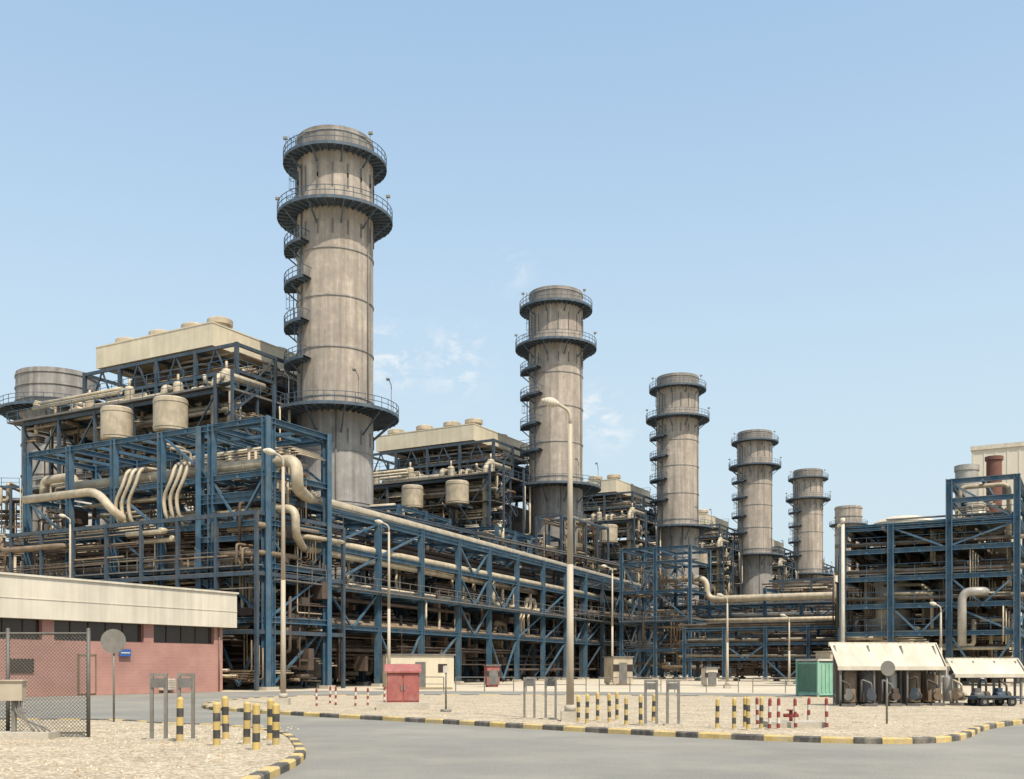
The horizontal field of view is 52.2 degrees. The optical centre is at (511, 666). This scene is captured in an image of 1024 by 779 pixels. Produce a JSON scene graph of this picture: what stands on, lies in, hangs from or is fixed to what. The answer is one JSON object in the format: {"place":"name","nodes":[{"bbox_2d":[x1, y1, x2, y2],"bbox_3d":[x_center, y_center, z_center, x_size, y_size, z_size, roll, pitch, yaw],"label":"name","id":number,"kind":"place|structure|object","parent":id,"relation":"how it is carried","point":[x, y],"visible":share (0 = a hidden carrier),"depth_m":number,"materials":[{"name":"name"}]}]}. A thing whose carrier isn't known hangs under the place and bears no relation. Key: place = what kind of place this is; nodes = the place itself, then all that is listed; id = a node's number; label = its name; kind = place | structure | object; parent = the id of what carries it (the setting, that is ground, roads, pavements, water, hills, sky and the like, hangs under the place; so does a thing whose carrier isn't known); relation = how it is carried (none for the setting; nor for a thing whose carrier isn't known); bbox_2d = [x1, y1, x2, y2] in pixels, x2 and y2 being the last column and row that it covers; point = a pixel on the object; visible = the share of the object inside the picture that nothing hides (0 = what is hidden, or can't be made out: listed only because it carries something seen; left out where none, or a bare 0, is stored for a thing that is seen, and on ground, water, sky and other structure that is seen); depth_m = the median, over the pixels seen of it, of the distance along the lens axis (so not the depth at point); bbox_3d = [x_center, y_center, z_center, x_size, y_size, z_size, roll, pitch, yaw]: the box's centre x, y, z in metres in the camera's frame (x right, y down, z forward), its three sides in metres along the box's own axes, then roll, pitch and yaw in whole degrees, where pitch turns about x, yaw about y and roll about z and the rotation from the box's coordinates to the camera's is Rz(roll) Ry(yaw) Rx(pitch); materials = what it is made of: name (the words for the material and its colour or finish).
{"place":"outdoors","nodes":[
{"label":"outdoors","id":0,"kind":"place"},
{"bbox_2d":[0,720,294,778],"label":"gravel ground","id":1,"kind":"structure","parent":0,"point":[243,761],"depth_m":19.50,"materials":[{"name":"gravel"}]},
{"bbox_2d":[0,680,59,739],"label":"junction box","id":2,"kind":"object","parent":1,"relation":"on","point":[13,692],"visible":1,"depth_m":23.57,"materials":[{"name":"paint"}]},
{"bbox_2d":[0,628,89,736],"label":"chain link fence","id":3,"kind":"object","parent":1,"relation":"on","point":[7,633],"visible":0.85,"depth_m":24.30,"materials":[{"name":"metal"}]},
{"bbox_2d":[101,629,125,721],"bbox_3d":[-11.797,0.270,30.978,0.720,2.760,0.105,0,0,-9],"label":"road sign","id":4,"kind":"object","parent":1,"relation":"on","point":[113,641],"visible":0.94,"depth_m":30.94,"materials":[{"name":"metal"}]},
{"bbox_2d":[145,673,171,740],"bbox_3d":[-7.800,0.900,23.100,0.510,1.500,0.280,0,0,0],"label":"hoop barrier","id":5,"kind":"object","parent":1,"relation":"on","point":[158,682],"visible":0.91,"depth_m":23.07,"materials":[{"name":"metal"}]},
{"bbox_2d":[174,697,184,742],"bbox_3d":[-7.174,1.152,22.604,0.234,0.996,0.240,1,-1,-17],"label":"bollard","id":6,"kind":"object","parent":1,"relation":"on","point":[179,719],"visible":0.98,"depth_m":22.54,"materials":[{"name":"metal"}]},
{"bbox_2d":[172,673,198,740],"bbox_3d":[-7.200,0.900,23.100,0.510,1.500,0.280,0,0,0],"label":"hoop barrier","id":7,"kind":"object","parent":1,"relation":"on","point":[185,682],"visible":0.81,"depth_m":23.07,"materials":[{"name":"metal"}]},
{"bbox_2d":[212,702,222,746],"bbox_3d":[-6.067,1.186,21.491,0.240,0.929,0.234,1,1,19],"label":"bollard","id":8,"kind":"object","parent":1,"relation":"on","point":[216,723],"visible":0.98,"depth_m":21.43,"materials":[{"name":"concrete"}]},
{"bbox_2d":[220,696,230,739],"bbox_3d":[-6.416,1.152,23.413,0.240,0.997,0.234,-2,-1,-8],"label":"bollard","id":9,"kind":"object","parent":1,"relation":"on","point":[225,719],"visible":0.96,"depth_m":23.35,"materials":[{"name":"metal"}]},
{"bbox_2d":[241,701,251,744],"bbox_3d":[-5.570,1.188,21.989,0.240,0.925,0.234,1,1,4],"label":"bollard","id":10,"kind":"object","parent":1,"relation":"on","point":[247,723],"visible":0.98,"depth_m":21.93,"materials":[{"name":"metal"}]},
{"bbox_2d":[250,703,261,750],"bbox_3d":[-4.987,1.177,20.398,0.234,0.945,0.240,1,0,18],"label":"bollard","id":11,"kind":"object","parent":1,"relation":"on","point":[255,726],"visible":0.98,"depth_m":20.34,"materials":[{"name":"concrete"}]},
{"bbox_2d":[270,703,281,745],"bbox_3d":[-4.895,1.203,21.692,0.234,0.894,0.240,0,1,-43],"label":"bollard","id":12,"kind":"object","parent":1,"relation":"on","point":[275,724],"visible":0.98,"depth_m":21.63,"materials":[{"name":"concrete"}]},
{"bbox_2d":[0,691,1023,778],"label":"road","id":13,"kind":"structure","parent":0,"point":[339,748],"depth_m":21.55,"materials":[{"name":"asphalt"}]},
{"bbox_2d":[0,718,305,778],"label":"kerb","id":14,"kind":"structure","parent":13,"relation":"on","point":[291,761],"depth_m":18.59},
{"bbox_2d":[375,520,390,693],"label":"street lamp","id":15,"kind":"object","parent":13,"relation":"on","point":[388,624],"visible":0.85,"depth_m":67.93,"materials":[{"name":"metal"}]},
{"bbox_2d":[202,694,1023,743],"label":"kerb","id":16,"kind":"structure","parent":13,"relation":"on","point":[972,731],"depth_m":27.41,"materials":[{"name":"concrete"}]},
{"bbox_2d":[0,0,1023,663],"label":"sky","id":17,"kind":"structure","parent":0,"point":[812,211],"materials":[{"name":"blue"}]},
{"bbox_2d":[42,671,1023,696],"bbox_3d":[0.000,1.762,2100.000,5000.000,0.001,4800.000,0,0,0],"label":"ground","id":18,"kind":"structure","parent":0,"point":[695,686],"depth_m":87.96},
{"bbox_2d":[0,478,21,570],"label":"process skid","id":19,"kind":"object","parent":18,"relation":"on","point":[12,525],"visible":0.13,"depth_m":131.03,"materials":[{"name":"metal"}]},
{"bbox_2d":[0,366,99,569],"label":"bypass stack","id":20,"kind":"object","parent":18,"relation":"on","point":[39,383],"visible":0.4,"depth_m":131.52,"materials":[{"name":"paint"}]},
{"bbox_2d":[0,572,238,696],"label":"brick building","id":21,"kind":"structure","parent":18,"relation":"on","point":[171,631],"depth_m":65.67,"materials":[{"name":"pink brick"}]},
{"bbox_2d":[0,618,38,638],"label":"window","id":22,"kind":"structure","parent":21,"relation":"in","point":[15,625],"depth_m":60.23,"materials":[{"name":"black glass"}]},
{"bbox_2d":[80,656,94,693],"bbox_3d":[-25.942,0.500,63.831,0.118,2.300,1.100,0,0,29],"label":"door","id":23,"kind":"structure","parent":21,"relation":"in","point":[92,658],"depth_m":63.99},
{"bbox_2d":[54,621,140,641],"bbox_3d":[-25.750,-2.170,64.982,0.060,1.120,6.700,0,0,29],"label":"window","id":24,"kind":"structure","parent":21,"relation":"in","point":[130,631],"depth_m":64.69,"materials":[{"name":"black glass"}]},
{"bbox_2d":[154,625,210,643],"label":"window","id":25,"kind":"structure","parent":21,"relation":"in","point":[173,632],"depth_m":70.94,"materials":[{"name":"black glass"}]},
{"bbox_2d":[7,316,296,568],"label":"heat recovery boiler","id":26,"kind":"object","parent":18,"relation":"on","point":[215,369],"visible":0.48,"depth_m":115.16,"materials":[{"name":"beige metal"}]},
{"bbox_2d":[0,510,344,690],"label":"process skid","id":27,"kind":"object","parent":18,"relation":"on","point":[141,545],"visible":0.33,"depth_m":81.85,"materials":[{"name":"metal"}]},
{"bbox_2d":[18,415,334,690],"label":"pipe rack","id":28,"kind":"object","parent":18,"relation":"on","point":[212,479],"visible":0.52,"depth_m":82.82,"materials":[{"name":"blue metal"}]},
{"bbox_2d":[39,473,78,493],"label":"pipe","id":29,"kind":"object","parent":28,"relation":"on","point":[46,482],"visible":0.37,"depth_m":93.00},
{"bbox_2d":[22,488,135,522],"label":"pipe","id":30,"kind":"object","parent":28,"relation":"on","point":[110,507],"visible":0.77,"depth_m":84.95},
{"bbox_2d":[76,557,260,573],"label":"pipe","id":31,"kind":"object","parent":28,"relation":"on","point":[123,568],"visible":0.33,"depth_m":84.69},
{"bbox_2d":[32,443,325,673],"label":"pipe manifold","id":32,"kind":"object","parent":28,"relation":"on","point":[281,451],"visible":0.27,"depth_m":83.26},
{"bbox_2d":[38,482,325,684],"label":"pipe manifold","id":33,"kind":"object","parent":28,"relation":"on","point":[80,518],"visible":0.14,"depth_m":82.39,"materials":[{"name":"metal"}]},
{"bbox_2d":[237,600,372,685],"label":"process skid","id":34,"kind":"object","parent":18,"relation":"on","point":[350,672],"visible":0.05,"depth_m":104.97,"materials":[{"name":"metal"}]},
{"bbox_2d":[270,124,398,682],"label":"chimney stack","id":35,"kind":"object","parent":18,"relation":"on","point":[334,220],"visible":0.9,"depth_m":112.36,"materials":[{"name":"paint"}]},
{"bbox_2d":[346,504,450,682],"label":"pipe rack","id":36,"kind":"object","parent":18,"relation":"on","point":[415,513],"visible":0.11,"depth_m":114.94,"materials":[{"name":"blue metal"}]},
{"bbox_2d":[381,654,455,688],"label":"site cabin","id":37,"kind":"object","parent":18,"relation":"on","point":[431,675],"visible":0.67,"depth_m":80.23,"materials":[{"name":"beige metal"}]},
{"bbox_2d":[195,418,650,689],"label":"pipe rack","id":38,"kind":"object","parent":18,"relation":"on","point":[354,521],"visible":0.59,"depth_m":99.82,"materials":[{"name":"blue metal"}]},
{"bbox_2d":[136,504,536,594],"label":"pipe","id":39,"kind":"object","parent":38,"relation":"on","point":[295,528],"visible":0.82,"depth_m":88.07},
{"bbox_2d":[74,455,640,585],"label":"pipe","id":40,"kind":"object","parent":38,"relation":"on","point":[299,489],"visible":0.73,"depth_m":85.16,"materials":[{"name":"metal"}]},
{"bbox_2d":[206,502,630,683],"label":"pipe manifold","id":41,"kind":"object","parent":38,"relation":"attached to","point":[359,657],"visible":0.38,"depth_m":105.51,"materials":[{"name":"metal"}]},
{"bbox_2d":[276,528,637,604],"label":"pipe","id":42,"kind":"object","parent":38,"relation":"on","point":[409,557],"visible":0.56,"depth_m":105.96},
{"bbox_2d":[332,621,593,641],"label":"pipe","id":43,"kind":"object","parent":38,"relation":"on","point":[413,628],"visible":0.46,"depth_m":103.86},
{"bbox_2d":[310,617,625,641],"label":"pipe","id":44,"kind":"object","parent":38,"relation":"on","point":[500,623],"visible":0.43,"depth_m":109.80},
{"bbox_2d":[345,583,636,624],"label":"pipe","id":45,"kind":"object","parent":38,"relation":"on","point":[528,599],"visible":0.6,"depth_m":105.56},
{"bbox_2d":[373,418,530,676],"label":"heat recovery boiler","id":46,"kind":"object","parent":18,"relation":"on","point":[468,472],"visible":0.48,"depth_m":161.17,"materials":[{"name":"grey metal"}]},
{"bbox_2d":[219,490,687,684],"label":"pipe rack","id":47,"kind":"object","parent":18,"relation":"on","point":[474,619],"visible":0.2,"depth_m":139.49,"materials":[{"name":"blue metal"}]},
{"bbox_2d":[318,556,615,640],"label":"pipe manifold","id":48,"kind":"object","parent":47,"relation":"on","point":[499,590],"visible":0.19,"depth_m":120.07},
{"bbox_2d":[373,573,555,678],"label":"process skid","id":49,"kind":"object","parent":18,"relation":"on","point":[528,659],"visible":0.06,"depth_m":139.43,"materials":[{"name":"metal"}]},
{"bbox_2d":[482,665,500,686],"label":"site cabin","id":50,"kind":"object","parent":18,"relation":"on","point":[492,671],"visible":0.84,"depth_m":90.00,"materials":[{"name":"red paint"}]},
{"bbox_2d":[454,525,532,679],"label":"pipe rack","id":51,"kind":"object","parent":18,"relation":"on","point":[515,536],"visible":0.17,"depth_m":140.70,"materials":[{"name":"blue metal"}]},
{"bbox_2d":[511,285,600,676],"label":"chimney stack","id":52,"kind":"object","parent":18,"relation":"on","point":[555,349],"visible":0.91,"depth_m":159.46,"materials":[{"name":"grey metal"}]},
{"bbox_2d":[535,507,608,678],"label":"process skid","id":53,"kind":"object","parent":18,"relation":"on","point":[581,546],"visible":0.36,"depth_m":153.95,"materials":[{"name":"metal"}]},
{"bbox_2d":[526,474,660,674],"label":"heat recovery boiler","id":54,"kind":"object","parent":18,"relation":"on","point":[615,502],"visible":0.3,"depth_m":205.97,"materials":[{"name":"grey metal"}]},
{"bbox_2d":[603,656,633,683],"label":"site cabin","id":55,"kind":"object","parent":18,"relation":"on","point":[622,666],"visible":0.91,"depth_m":98.08,"materials":[{"name":"grey metal"}]},
{"bbox_2d":[619,544,710,679],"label":"pipe rack","id":56,"kind":"object","parent":18,"relation":"on","point":[654,621],"visible":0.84,"depth_m":145.00,"materials":[{"name":"blue metal"}]},
{"bbox_2d":[624,563,706,671],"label":"pipe manifold","id":57,"kind":"object","parent":56,"relation":"on","point":[664,665],"visible":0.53,"depth_m":146.61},
{"bbox_2d":[661,575,831,601],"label":"pipe","id":58,"kind":"object","parent":56,"relation":"on","point":[709,596],"visible":0.6,"depth_m":143.57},
{"bbox_2d":[679,611,834,617],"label":"pipe","id":59,"kind":"object","parent":56,"relation":"on","point":[761,614],"visible":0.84,"depth_m":144.22,"materials":[{"name":"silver metal"}]},
{"bbox_2d":[687,616,834,622],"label":"pipe","id":60,"kind":"object","parent":56,"relation":"on","point":[773,619],"visible":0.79,"depth_m":142.56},
{"bbox_2d":[643,372,712,674],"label":"chimney stack","id":61,"kind":"object","parent":18,"relation":"on","point":[678,420],"visible":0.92,"depth_m":206.51,"materials":[{"name":"grey metal"}]},
{"bbox_2d":[626,509,742,666],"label":"heat recovery boiler","id":62,"kind":"object","parent":18,"relation":"on","point":[718,542],"visible":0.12,"depth_m":250.80,"materials":[{"name":"grey metal"}]},
{"bbox_2d":[659,588,837,678],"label":"pipe rack","id":63,"kind":"object","parent":18,"relation":"on","point":[787,604],"visible":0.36,"depth_m":146.60,"materials":[{"name":"blue metal"}]},
{"bbox_2d":[666,602,836,675],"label":"pipe manifold","id":64,"kind":"object","parent":63,"relation":"on","point":[748,610],"visible":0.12,"depth_m":146.94,"materials":[{"name":"metal"}]},
{"bbox_2d":[711,536,798,610],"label":"heat recovery boiler","id":65,"kind":"object","parent":18,"relation":"on","point":[782,566],"visible":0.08,"depth_m":299.31,"materials":[{"name":"grey metal"}]},
{"bbox_2d":[729,429,783,610],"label":"chimney stack","id":66,"kind":"object","parent":18,"relation":"on","point":[753,468],"visible":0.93,"depth_m":253.57,"materials":[{"name":"grey metal"}]},
{"bbox_2d":[681,620,858,681],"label":"pipe rack","id":67,"kind":"object","parent":18,"relation":"on","point":[808,629],"visible":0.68,"depth_m":124.46,"materials":[{"name":"blue metal"}]},
{"bbox_2d":[680,629,848,676],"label":"pipe manifold","id":68,"kind":"object","parent":67,"relation":"on","point":[750,668],"visible":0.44,"depth_m":125.30,"materials":[{"name":"metal"}]},
{"bbox_2d":[678,621,858,627],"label":"pipe","id":69,"kind":"object","parent":67,"relation":"on","point":[754,624],"visible":0.9,"depth_m":124.00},
{"bbox_2d":[785,468,832,611],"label":"chimney stack","id":70,"kind":"object","parent":18,"relation":"on","point":[807,500],"visible":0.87,"depth_m":300.74,"materials":[{"name":"grey metal"}]},
{"bbox_2d":[762,574,922,678],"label":"process skid","id":71,"kind":"object","parent":18,"relation":"on","point":[820,584],"visible":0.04,"depth_m":149.31,"materials":[{"name":"metal"}]},
{"bbox_2d":[840,518,844,641],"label":"vent post","id":72,"kind":"object","parent":18,"relation":"on","point":[842,521],"visible":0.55,"depth_m":98.85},
{"bbox_2d":[829,505,867,570],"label":"chimney stack","id":73,"kind":"object","parent":18,"relation":"on","point":[852,515],"visible":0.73,"depth_m":349.55,"materials":[{"name":"paint"}]},
{"bbox_2d":[864,566,911,641],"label":"pressure vessel","id":74,"kind":"object","parent":18,"relation":"on","point":[900,623],"visible":0.32,"depth_m":101.27,"materials":[{"name":"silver metal"}]},
{"bbox_2d":[832,556,1021,682],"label":"process skid","id":75,"kind":"object","parent":18,"relation":"on","point":[853,591],"visible":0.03,"depth_m":117.22,"materials":[{"name":"metal"}]},
{"bbox_2d":[839,473,1023,685],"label":"pipe rack","id":76,"kind":"object","parent":18,"relation":"on","point":[985,522],"visible":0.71,"depth_m":96.45,"materials":[{"name":"blue metal"}]},
{"bbox_2d":[837,502,1012,657],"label":"pipe manifold","id":77,"kind":"object","parent":76,"relation":"on","point":[990,638],"visible":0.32,"depth_m":97.60,"materials":[{"name":"metal"}]},
{"bbox_2d":[835,530,1022,678],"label":"pipe manifold","id":78,"kind":"object","parent":76,"relation":"on","point":[981,611],"visible":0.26,"depth_m":100.36,"materials":[{"name":"metal"}]},
{"bbox_2d":[835,563,1023,574],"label":"pipe","id":79,"kind":"object","parent":76,"relation":"on","point":[930,569],"visible":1,"depth_m":97.45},
{"bbox_2d":[835,592,1023,601],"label":"pipe","id":80,"kind":"object","parent":76,"relation":"on","point":[900,598],"visible":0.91,"depth_m":98.04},
{"bbox_2d":[835,534,1023,548],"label":"pipe","id":81,"kind":"object","parent":76,"relation":"on","point":[982,538],"visible":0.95,"depth_m":97.54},
{"bbox_2d":[957,587,989,645],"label":"pipe","id":82,"kind":"object","parent":76,"relation":"on","point":[964,594],"visible":1,"depth_m":93.86,"materials":[{"name":"beige metal"}]},
{"bbox_2d":[958,482,1011,585],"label":"pipe","id":83,"kind":"object","parent":76,"relation":"on","point":[999,484],"visible":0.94,"depth_m":94.15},
{"bbox_2d":[923,531,966,655],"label":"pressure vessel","id":84,"kind":"object","parent":18,"relation":"on","point":[936,584],"visible":0.14,"depth_m":102.32,"materials":[{"name":"beige metal"}]},
{"bbox_2d":[954,464,979,682],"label":"vent silencer","id":85,"kind":"object","parent":18,"relation":"on","point":[966,470],"visible":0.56,"depth_m":113.97,"materials":[{"name":"silver metal"}]},
{"bbox_2d":[985,455,1003,682],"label":"exhaust pipe","id":86,"kind":"object","parent":18,"relation":"on","point":[993,464],"visible":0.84,"depth_m":114.31,"materials":[{"name":"metal"}]},
{"bbox_2d":[207,695,1023,736],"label":"gravel ground","id":87,"kind":"structure","parent":0,"point":[956,719],"depth_m":37.33,"materials":[{"name":"gravel"}]},
{"bbox_2d":[263,448,290,704],"bbox_3d":[-10.101,-3.852,44.800,1.153,11.003,0.550,0,0,0],"label":"street lamp","id":88,"kind":"object","parent":87,"relation":"on","point":[282,699],"visible":0.98,"depth_m":44.72,"materials":[{"name":"metal"}]},
{"bbox_2d":[376,664,428,709],"bbox_3d":[-4.192,0.775,40.225,2.000,1.750,1.550,0,0,-6],"label":"hose cabinet","id":89,"kind":"object","parent":87,"relation":"on","point":[402,686],"visible":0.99,"depth_m":39.86,"materials":[{"name":"metal"}]},
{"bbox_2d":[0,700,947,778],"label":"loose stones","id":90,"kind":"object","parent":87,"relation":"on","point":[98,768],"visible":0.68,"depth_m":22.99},
{"bbox_2d":[521,677,537,719],"bbox_3d":[0.540,0.990,32.500,0.510,1.320,0.280,0,0,0],"label":"hoop barrier","id":91,"kind":"object","parent":87,"relation":"on","point":[529,682],"visible":1,"depth_m":32.47,"materials":[{"name":"metal"}]},
{"bbox_2d":[542,677,558,719],"bbox_3d":[1.200,0.990,32.500,0.510,1.320,0.280,0,0,0],"label":"hoop barrier","id":92,"kind":"object","parent":87,"relation":"on","point":[550,682],"visible":0.97,"depth_m":32.47,"materials":[{"name":"metal"}]},
{"bbox_2d":[541,397,576,720],"bbox_3d":[1.449,-3.227,31.500,1.153,9.753,0.550,0,0,0],"label":"street lamp","id":93,"kind":"object","parent":87,"relation":"on","point":[569,713],"visible":1,"depth_m":31.42,"materials":[{"name":"metal"}]},
{"bbox_2d":[642,680,660,725],"bbox_3d":[3.870,1.010,29.100,0.510,1.280,0.280,0,0,0],"label":"hoop barrier","id":94,"kind":"object","parent":87,"relation":"on","point":[650,686],"visible":0.96,"depth_m":29.07,"materials":[{"name":"metal"}]},
{"bbox_2d":[663,680,682,725],"bbox_3d":[4.480,1.010,29.100,0.510,1.280,0.280,0,0,0],"label":"hoop barrier","id":95,"kind":"object","parent":87,"relation":"on","point":[672,686],"visible":0.97,"depth_m":29.07,"materials":[{"name":"metal"}]},
{"bbox_2d":[796,651,832,696],"bbox_3d":[18.628,0.415,62.010,2.780,2.670,2.160,0,0,-20],"label":"shipping container","id":96,"kind":"object","parent":87,"relation":"on","point":[815,678],"visible":0.57,"depth_m":61.09,"materials":[{"name":"metal"}]},
{"bbox_2d":[844,670,862,702],"bbox_3d":[14.378,0.825,44.100,0.747,1.651,0.525,0,0,27],"label":"filter vessel","id":97,"kind":"object","parent":87,"relation":"on","point":[850,677],"visible":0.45,"depth_m":43.94,"materials":[{"name":"metal"}]},
{"bbox_2d":[859,670,877,704],"bbox_3d":[15.078,0.850,44.302,0.755,1.601,0.555,0,0,29],"label":"filter vessel","id":98,"kind":"object","parent":87,"relation":"on","point":[867,676],"visible":0.56,"depth_m":44.13,"materials":[{"name":"grey metal"}]},
{"bbox_2d":[836,663,934,704],"bbox_3d":[15.988,0.750,44.821,4.700,1.800,0.165,0,0,-11],"label":"equipment screen","id":99,"kind":"object","parent":87,"relation":"on","point":[881,676],"visible":0.19,"depth_m":44.77,"materials":[{"name":"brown metal"}]},
{"bbox_2d":[828,642,946,705],"bbox_3d":[15.855,0.310,44.129,5.025,2.680,0.810,0,0,-11],"label":"canopy","id":100,"kind":"object","parent":87,"relation":"on","point":[874,656],"visible":0.94,"depth_m":44.09,"materials":[{"name":"grey metal"}]},
{"bbox_2d":[908,670,925,702],"bbox_3d":[17.261,0.821,44.704,0.760,1.658,0.575,0,0,30],"label":"filter vessel","id":101,"kind":"object","parent":87,"relation":"on","point":[912,682],"visible":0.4,"depth_m":44.55,"materials":[{"name":"metal"}]},
{"bbox_2d":[945,658,1023,703],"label":"canopy","id":102,"kind":"object","parent":87,"relation":"on","point":[979,668],"visible":0.92,"depth_m":45.23,"materials":[{"name":"grey metal"}]},
{"bbox_2d":[965,695,1023,705],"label":"flatbed trailer","id":103,"kind":"object","parent":87,"relation":"on","point":[985,699],"visible":1,"depth_m":43.19,"materials":[{"name":"grey metal"}]},
{"bbox_2d":[763,709,824,727],"bbox_3d":[7.650,1.410,28.500,1.500,0.480,1.000,0,0,0],"label":"valve station","id":104,"kind":"object","parent":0,"point":[789,723],"visible":0.87,"depth_m":28.00,"materials":[{"name":"concrete"}]},
{"bbox_2d":[970,441,1023,651],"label":"industrial building","id":105,"kind":"structure","parent":0,"point":[1012,453],"depth_m":197.18,"materials":[{"name":"beige metal"}]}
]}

